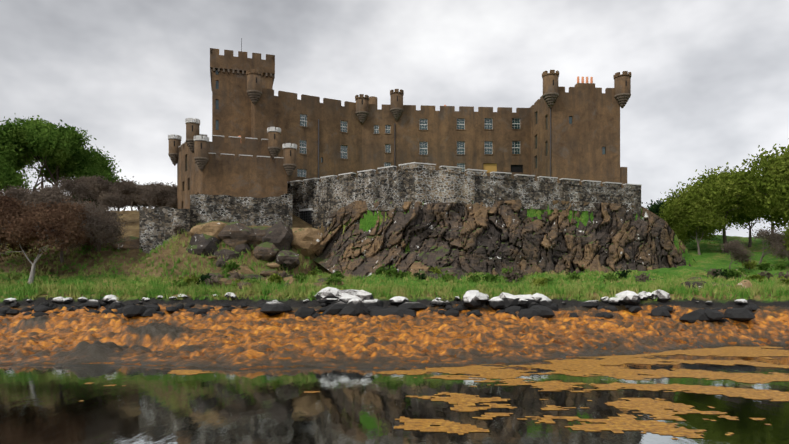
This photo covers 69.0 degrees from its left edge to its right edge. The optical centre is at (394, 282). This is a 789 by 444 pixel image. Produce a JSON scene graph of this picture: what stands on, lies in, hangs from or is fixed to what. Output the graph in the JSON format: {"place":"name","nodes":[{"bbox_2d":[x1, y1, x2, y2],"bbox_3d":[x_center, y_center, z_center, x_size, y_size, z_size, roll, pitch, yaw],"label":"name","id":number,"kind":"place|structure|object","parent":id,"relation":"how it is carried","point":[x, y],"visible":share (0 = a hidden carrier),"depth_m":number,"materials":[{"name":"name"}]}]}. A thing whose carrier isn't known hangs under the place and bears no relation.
{"place":"outdoors","nodes":[
{"label":"outdoors","id":0,"kind":"place"},
{"bbox_2d":[0,346,788,443],"bbox_3d":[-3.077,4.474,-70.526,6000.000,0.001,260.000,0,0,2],"label":"water","id":1,"kind":"structure","parent":0,"point":[41,404],"depth_m":20.72,"materials":[{"name":"liquid"}]},
{"bbox_2d":[0,346,788,438],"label":"floating weed","id":2,"kind":"object","parent":1,"relation":"on","point":[592,365],"visible":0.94,"depth_m":24.88,"materials":[{"name":"plant"}]},
{"bbox_2d":[0,205,788,369],"bbox_3d":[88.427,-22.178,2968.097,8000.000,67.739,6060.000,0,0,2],"label":"ground","id":3,"kind":"structure","parent":0,"point":[712,256],"depth_m":57.48,"materials":[{"name":"green plant"}]},
{"bbox_2d":[0,192,30,247],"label":"tree","id":4,"kind":"object","parent":3,"relation":"on","point":[6,205],"depth_m":56.73,"materials":[{"name":"brown plant"}]},
{"bbox_2d":[0,184,30,204],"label":"tree","id":5,"kind":"object","parent":3,"relation":"on","point":[13,191],"depth_m":70.85,"materials":[{"name":"brown plant"}]},
{"bbox_2d":[0,149,36,191],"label":"tree","id":6,"kind":"object","parent":3,"relation":"on","point":[10,174],"visible":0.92,"depth_m":92.58,"materials":[{"name":"green plant"}]},
{"bbox_2d":[11,153,40,174],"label":"tree","id":7,"kind":"object","parent":3,"relation":"on","point":[21,165],"visible":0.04,"depth_m":106.45,"materials":[{"name":"green plant"}]},
{"bbox_2d":[27,122,57,187],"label":"tree","id":8,"kind":"object","parent":3,"relation":"on","point":[38,157],"depth_m":113.83,"materials":[{"name":"green plant"}]},
{"bbox_2d":[0,204,87,283],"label":"tree","id":9,"kind":"object","parent":3,"relation":"on","point":[23,224],"depth_m":53.60,"materials":[{"name":"brown plant"}]},
{"bbox_2d":[0,115,96,184],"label":"tree","id":10,"kind":"object","parent":3,"relation":"on","point":[12,144],"depth_m":97.21,"materials":[{"name":"green plant"}]},
{"bbox_2d":[22,184,82,209],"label":"tree","id":11,"kind":"object","parent":3,"relation":"on","point":[38,195],"visible":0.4,"depth_m":66.05,"materials":[{"name":"brown plant"}]},
{"bbox_2d":[16,120,89,191],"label":"tree","id":12,"kind":"object","parent":3,"relation":"on","point":[54,146],"depth_m":97.19,"materials":[{"name":"green plant"}]},
{"bbox_2d":[38,182,77,203],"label":"tree","id":13,"kind":"object","parent":3,"relation":"on","point":[54,189],"depth_m":76.90,"materials":[{"name":"brown plant"}]},
{"bbox_2d":[22,198,115,262],"bbox_3d":[-34.527,-5.478,60.843,8.548,7.199,10.469,0,0,2],"label":"tree","id":14,"kind":"object","parent":3,"relation":"on","point":[65,207],"depth_m":58.70,"materials":[{"name":"brown plant"}]},
{"bbox_2d":[52,175,98,200],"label":"tree","id":15,"kind":"object","parent":3,"relation":"on","point":[70,186],"depth_m":79.55,"materials":[{"name":"brown plant"}]},
{"bbox_2d":[29,144,125,184],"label":"tree","id":16,"kind":"object","parent":3,"relation":"on","point":[98,165],"depth_m":103.75,"materials":[{"name":"green plant"}]},
{"bbox_2d":[66,193,98,207],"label":"shrub","id":17,"kind":"object","parent":3,"relation":"on","point":[84,199],"visible":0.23,"depth_m":89.28,"materials":[{"name":"brown plant"}]},
{"bbox_2d":[56,196,130,253],"bbox_3d":[-32.744,-6.228,62.452,9.191,6.545,10.067,0,0,2],"label":"tree","id":18,"kind":"object","parent":3,"relation":"on","point":[107,219],"depth_m":60.24,"materials":[{"name":"brown plant"}]},
{"bbox_2d":[70,175,118,209],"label":"tree","id":19,"kind":"object","parent":3,"relation":"on","point":[98,183],"depth_m":88.72,"materials":[{"name":"plant"}]},
{"bbox_2d":[97,191,134,219],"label":"tree","id":20,"kind":"object","parent":3,"relation":"on","point":[110,200],"depth_m":72.05,"materials":[{"name":"brown plant"}]},
{"bbox_2d":[112,176,144,210],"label":"tree","id":21,"kind":"object","parent":3,"relation":"on","point":[119,184],"depth_m":97.17,"materials":[{"name":"plant"}]},
{"bbox_2d":[113,182,147,210],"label":"tree","id":22,"kind":"object","parent":3,"relation":"on","point":[134,187],"depth_m":83.56,"materials":[{"name":"plant"}]},
{"bbox_2d":[128,183,155,207],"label":"tree","id":23,"kind":"object","parent":3,"relation":"on","point":[150,187],"depth_m":90.65,"materials":[{"name":"plant"}]},
{"bbox_2d":[135,180,172,208],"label":"tree","id":24,"kind":"object","parent":3,"relation":"on","point":[157,185],"depth_m":99.79,"materials":[{"name":"brown plant"}]},
{"bbox_2d":[137,185,177,207],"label":"tree","id":25,"kind":"object","parent":3,"relation":"on","point":[173,197],"depth_m":75.61,"materials":[{"name":"brown plant"}]},
{"bbox_2d":[148,181,176,207],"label":"tree","id":26,"kind":"object","parent":3,"relation":"on","point":[173,187],"depth_m":83.12,"materials":[{"name":"brown plant"}]},
{"bbox_2d":[139,206,192,253],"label":"ruined walls","id":27,"kind":"structure","parent":3,"relation":"on","point":[157,226],"depth_m":64.24,"materials":[{"name":"grey stone"}]},
{"bbox_2d":[173,224,184,234],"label":"scrub","id":28,"kind":"object","parent":3,"relation":"on","point":[176,229],"visible":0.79,"depth_m":63.93,"materials":[{"name":"plant"}]},
{"bbox_2d":[172,278,192,288],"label":"scrub","id":29,"kind":"object","parent":3,"relation":"on","point":[179,283],"depth_m":52.16,"materials":[{"name":"green plant"}]},
{"bbox_2d":[178,273,200,285],"bbox_3d":[-18.711,-0.042,53.046,2.110,1.591,1.977,0,0,2],"label":"scrub","id":30,"kind":"object","parent":3,"relation":"on","point":[193,278],"visible":0.62,"depth_m":52.66,"materials":[{"name":"green plant"}]},
{"bbox_2d":[196,273,214,284],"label":"scrub","id":31,"kind":"object","parent":3,"relation":"on","point":[203,277],"visible":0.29,"depth_m":52.95,"materials":[{"name":"green plant"}]},
{"bbox_2d":[204,276,225,286],"bbox_3d":[-16.376,0.121,52.179,1.982,1.446,1.651,0,0,2],"label":"scrub","id":32,"kind":"object","parent":3,"relation":"on","point":[210,281],"visible":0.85,"depth_m":51.92,"materials":[{"name":"plant"}]},
{"bbox_2d":[221,261,240,272],"bbox_3d":[-16.802,-1.558,59.078,2.093,1.548,1.800,0,0,2],"label":"scrub","id":33,"kind":"object","parent":3,"relation":"on","point":[234,265],"visible":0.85,"depth_m":58.83,"materials":[{"name":"green plant"}]},
{"bbox_2d":[229,270,244,278],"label":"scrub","id":34,"kind":"object","parent":3,"relation":"on","point":[235,274],"visible":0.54,"depth_m":54.94,"materials":[{"name":"plant"}]},
{"bbox_2d":[230,279,245,288],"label":"scrub","id":35,"kind":"object","parent":3,"relation":"on","point":[237,281],"visible":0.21,"depth_m":51.53,"materials":[{"name":"green plant"}]},
{"bbox_2d":[244,275,261,284],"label":"scrub","id":36,"kind":"object","parent":3,"relation":"on","point":[250,280],"visible":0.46,"depth_m":52.51,"materials":[{"name":"green plant"}]},
{"bbox_2d":[267,272,284,284],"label":"scrub","id":37,"kind":"object","parent":3,"relation":"on","point":[274,277],"depth_m":53.47,"materials":[{"name":"green plant"}]},
{"bbox_2d":[278,271,292,277],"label":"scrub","id":38,"kind":"object","parent":3,"relation":"on","point":[284,274],"visible":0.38,"depth_m":54.51,"materials":[{"name":"plant"}]},
{"bbox_2d":[291,273,305,281],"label":"scrub","id":39,"kind":"object","parent":3,"relation":"on","point":[298,277],"visible":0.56,"depth_m":54.23,"materials":[{"name":"green plant"}]},
{"bbox_2d":[305,270,317,276],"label":"scrub","id":40,"kind":"object","parent":3,"relation":"on","point":[312,273],"visible":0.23,"depth_m":61.99,"materials":[{"name":"green plant"}]},
{"bbox_2d":[311,266,321,274],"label":"scrub","id":41,"kind":"object","parent":3,"relation":"on","point":[317,269],"visible":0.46,"depth_m":64.78,"materials":[{"name":"green plant"}]},
{"bbox_2d":[323,276,341,286],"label":"scrub","id":42,"kind":"object","parent":3,"relation":"on","point":[332,280],"visible":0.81,"depth_m":52.60,"materials":[{"name":"green plant"}]},
{"bbox_2d":[330,269,344,277],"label":"scrub","id":43,"kind":"object","parent":3,"relation":"on","point":[337,274],"visible":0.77,"depth_m":56.69,"materials":[{"name":"green plant"}]},
{"bbox_2d":[0,287,761,322],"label":"shore rocks","id":44,"kind":"object","parent":3,"relation":"on","point":[352,302],"visible":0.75,"depth_m":46.32,"materials":[{"name":"black stone"}]},
{"bbox_2d":[375,264,386,274],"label":"scrub","id":45,"kind":"object","parent":3,"relation":"on","point":[379,270],"visible":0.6,"depth_m":59.19,"materials":[{"name":"green plant"}]},
{"bbox_2d":[0,302,788,369],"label":"seaweed bed","id":46,"kind":"object","parent":3,"relation":"on","point":[142,341],"visible":0.81,"depth_m":37.56,"materials":[{"name":"orange plant"}]},
{"bbox_2d":[0,201,788,300],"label":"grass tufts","id":47,"kind":"object","parent":3,"relation":"on","point":[153,287],"visible":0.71,"depth_m":50.99,"materials":[{"name":"green plant"}]},
{"bbox_2d":[168,38,630,208],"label":"castle","id":48,"kind":"structure","parent":3,"relation":"on","point":[265,142],"depth_m":74.29,"materials":[{"name":"stone"}]},
{"bbox_2d":[393,270,405,276],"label":"scrub","id":49,"kind":"object","parent":3,"relation":"on","point":[399,274],"visible":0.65,"depth_m":56.18,"materials":[{"name":"green plant"}]},
{"bbox_2d":[397,271,412,277],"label":"scrub","id":50,"kind":"object","parent":3,"relation":"on","point":[403,274],"visible":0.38,"depth_m":56.41,"materials":[{"name":"green plant"}]},
{"bbox_2d":[190,162,641,228],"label":"curtain wall","id":51,"kind":"structure","parent":3,"relation":"on","point":[313,202],"depth_m":66.36,"materials":[{"name":"stone"}]},
{"bbox_2d":[414,269,426,279],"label":"scrub","id":52,"kind":"object","parent":3,"relation":"on","point":[422,276],"visible":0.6,"depth_m":54.55,"materials":[{"name":"green plant"}]},
{"bbox_2d":[111,221,751,290],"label":"loose rocks","id":53,"kind":"object","parent":3,"relation":"on","point":[276,238],"visible":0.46,"depth_m":62.42,"materials":[{"name":"stone"}]},
{"bbox_2d":[429,266,441,273],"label":"scrub","id":54,"kind":"object","parent":3,"relation":"on","point":[436,270],"visible":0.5,"depth_m":57.31,"materials":[{"name":"green plant"}]},
{"bbox_2d":[438,270,457,282],"bbox_3d":[5.100,-0.427,54.727,1.910,1.592,2.123,0,0,2],"label":"scrub","id":55,"kind":"object","parent":3,"relation":"on","point":[446,277],"visible":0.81,"depth_m":54.63,"materials":[{"name":"green plant"}]},
{"bbox_2d":[467,273,483,282],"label":"scrub","id":56,"kind":"object","parent":3,"relation":"on","point":[476,278],"visible":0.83,"depth_m":54.82,"materials":[{"name":"green plant"}]},
{"bbox_2d":[481,273,500,283],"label":"scrub","id":57,"kind":"object","parent":3,"relation":"on","point":[490,277],"visible":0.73,"depth_m":54.80,"materials":[{"name":"green plant"}]},
{"bbox_2d":[313,199,694,279],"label":"rock cliff","id":58,"kind":"structure","parent":3,"relation":"on","point":[495,239],"depth_m":64.57,"materials":[{"name":"brown stone"}]},
{"bbox_2d":[382,263,397,277],"bbox_3d":[-0.360,-1.033,56.342,1.738,1.744,1.798,0,0,2],"label":"scrub","id":59,"kind":"object","parent":58,"relation":"on","point":[391,271],"depth_m":56.17,"materials":[{"name":"green plant"}]},
{"bbox_2d":[501,266,517,277],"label":"scrub","id":60,"kind":"object","parent":3,"relation":"on","point":[506,270],"visible":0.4,"depth_m":57.23,"materials":[{"name":"green plant"}]},
{"bbox_2d":[502,271,523,282],"bbox_3d":[11.671,-0.622,56.493,2.138,1.732,1.692,0,0,2],"label":"scrub","id":61,"kind":"object","parent":3,"relation":"on","point":[512,275],"depth_m":56.35,"materials":[{"name":"plant"}]},
{"bbox_2d":[512,267,527,277],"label":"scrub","id":62,"kind":"object","parent":3,"relation":"on","point":[516,270],"visible":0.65,"depth_m":58.47,"materials":[{"name":"plant"}]},
{"bbox_2d":[530,275,547,286],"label":"scrub","id":63,"kind":"object","parent":3,"relation":"on","point":[538,281],"visible":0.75,"depth_m":54.04,"materials":[{"name":"green plant"}]},
{"bbox_2d":[544,276,556,283],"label":"scrub","id":64,"kind":"object","parent":3,"relation":"on","point":[549,279],"visible":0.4,"depth_m":56.26,"materials":[{"name":"green plant"}]},
{"bbox_2d":[564,271,581,279],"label":"scrub","id":65,"kind":"object","parent":3,"relation":"on","point":[574,275],"visible":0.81,"depth_m":56.95,"materials":[{"name":"green plant"}]},
{"bbox_2d":[600,271,621,281],"bbox_3d":[20.485,-0.243,54.416,1.988,1.754,1.563,0,0,2],"label":"scrub","id":66,"kind":"object","parent":3,"relation":"on","point":[610,276],"visible":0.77,"depth_m":54.27,"materials":[{"name":"green plant"}]},
{"bbox_2d":[614,268,631,278],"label":"scrub","id":67,"kind":"object","parent":3,"relation":"on","point":[623,274],"visible":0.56,"depth_m":56.89,"materials":[{"name":"green plant"}]},
{"bbox_2d":[634,273,654,282],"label":"scrub","id":68,"kind":"object","parent":3,"relation":"on","point":[642,277],"visible":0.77,"depth_m":55.13,"materials":[{"name":"brown plant"}]},
{"bbox_2d":[641,193,705,239],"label":"tree","id":69,"kind":"object","parent":3,"relation":"on","point":[655,209],"visible":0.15,"depth_m":96.88,"materials":[{"name":"green plant"}]},
{"bbox_2d":[672,206,730,254],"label":"tree","id":70,"kind":"object","parent":3,"relation":"on","point":[695,219],"depth_m":84.10,"materials":[{"name":"green plant"}]},
{"bbox_2d":[704,268,721,277],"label":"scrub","id":71,"kind":"object","parent":3,"relation":"on","point":[711,272],"visible":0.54,"depth_m":61.16,"materials":[{"name":"plant"}]},
{"bbox_2d":[653,162,783,252],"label":"tree","id":72,"kind":"object","parent":3,"relation":"on","point":[688,201],"depth_m":85.99,"materials":[{"name":"green plant"}]},
{"bbox_2d":[713,268,731,277],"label":"scrub","id":73,"kind":"object","parent":3,"relation":"on","point":[722,273],"visible":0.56,"depth_m":59.25,"materials":[{"name":"green plant"}]},
{"bbox_2d":[724,269,736,279],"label":"scrub","id":74,"kind":"object","parent":3,"relation":"on","point":[732,272],"visible":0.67,"depth_m":58.81,"materials":[{"name":"green plant"}]},
{"bbox_2d":[724,267,745,278],"bbox_3d":[35.558,-0.876,59.803,2.173,1.669,2.008,0,0,2],"label":"scrub","id":75,"kind":"object","parent":3,"relation":"on","point":[739,272],"depth_m":59.57,"materials":[{"name":"green plant"}]},
{"bbox_2d":[718,237,754,268],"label":"bush","id":76,"kind":"object","parent":3,"relation":"on","point":[738,245],"depth_m":66.20,"materials":[{"name":"plant"}]},
{"bbox_2d":[706,144,788,260],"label":"tree","id":77,"kind":"object","parent":3,"relation":"on","point":[778,186],"depth_m":77.62,"materials":[{"name":"green plant"}]},
{"bbox_2d":[742,260,756,269],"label":"scrub","id":78,"kind":"object","parent":3,"relation":"on","point":[751,265],"depth_m":68.51,"materials":[{"name":"green plant"}]},
{"bbox_2d":[728,175,773,231],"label":"tree","id":79,"kind":"object","parent":3,"relation":"on","point":[742,223],"depth_m":114.35,"materials":[{"name":"green plant"}]},
{"bbox_2d":[717,192,788,246],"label":"tree","id":80,"kind":"object","parent":3,"relation":"on","point":[776,219],"depth_m":95.82,"materials":[{"name":"green plant"}]},
{"bbox_2d":[746,274,764,281],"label":"scrub","id":81,"kind":"object","parent":3,"relation":"on","point":[753,276],"visible":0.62,"depth_m":56.39,"materials":[{"name":"green plant"}]},
{"bbox_2d":[756,260,771,269],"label":"scrub","id":82,"kind":"object","parent":3,"relation":"on","point":[763,265],"depth_m":68.09,"materials":[{"name":"green plant"}]},
{"bbox_2d":[756,271,776,277],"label":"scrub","id":83,"kind":"object","parent":3,"relation":"on","point":[767,275],"visible":0.48,"depth_m":62.88,"materials":[{"name":"plant"}]},
{"bbox_2d":[747,225,788,264],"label":"bush","id":84,"kind":"object","parent":3,"relation":"on","point":[778,240],"depth_m":70.96,"materials":[{"name":"plant"}]},
{"bbox_2d":[768,222,788,261],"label":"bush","id":85,"kind":"object","parent":3,"relation":"on","point":[786,234],"visible":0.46,"depth_m":71.15,"materials":[{"name":"green plant"}]},
{"bbox_2d":[772,261,786,269],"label":"scrub","id":86,"kind":"object","parent":3,"relation":"on","point":[779,265],"visible":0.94,"depth_m":67.57,"materials":[{"name":"green plant"}]},
{"bbox_2d":[777,271,788,279],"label":"scrub","id":87,"kind":"object","parent":3,"relation":"on","point":[780,274],"depth_m":59.31,"materials":[{"name":"plant"}]},
{"bbox_2d":[778,276,788,284],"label":"scrub","id":88,"kind":"object","parent":3,"relation":"on","point":[786,281],"visible":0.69,"depth_m":53.24,"materials":[{"name":"green plant"}]},
{"bbox_2d":[0,0,788,236],"label":"sky","id":89,"kind":"structure","parent":0,"point":[710,78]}
]}

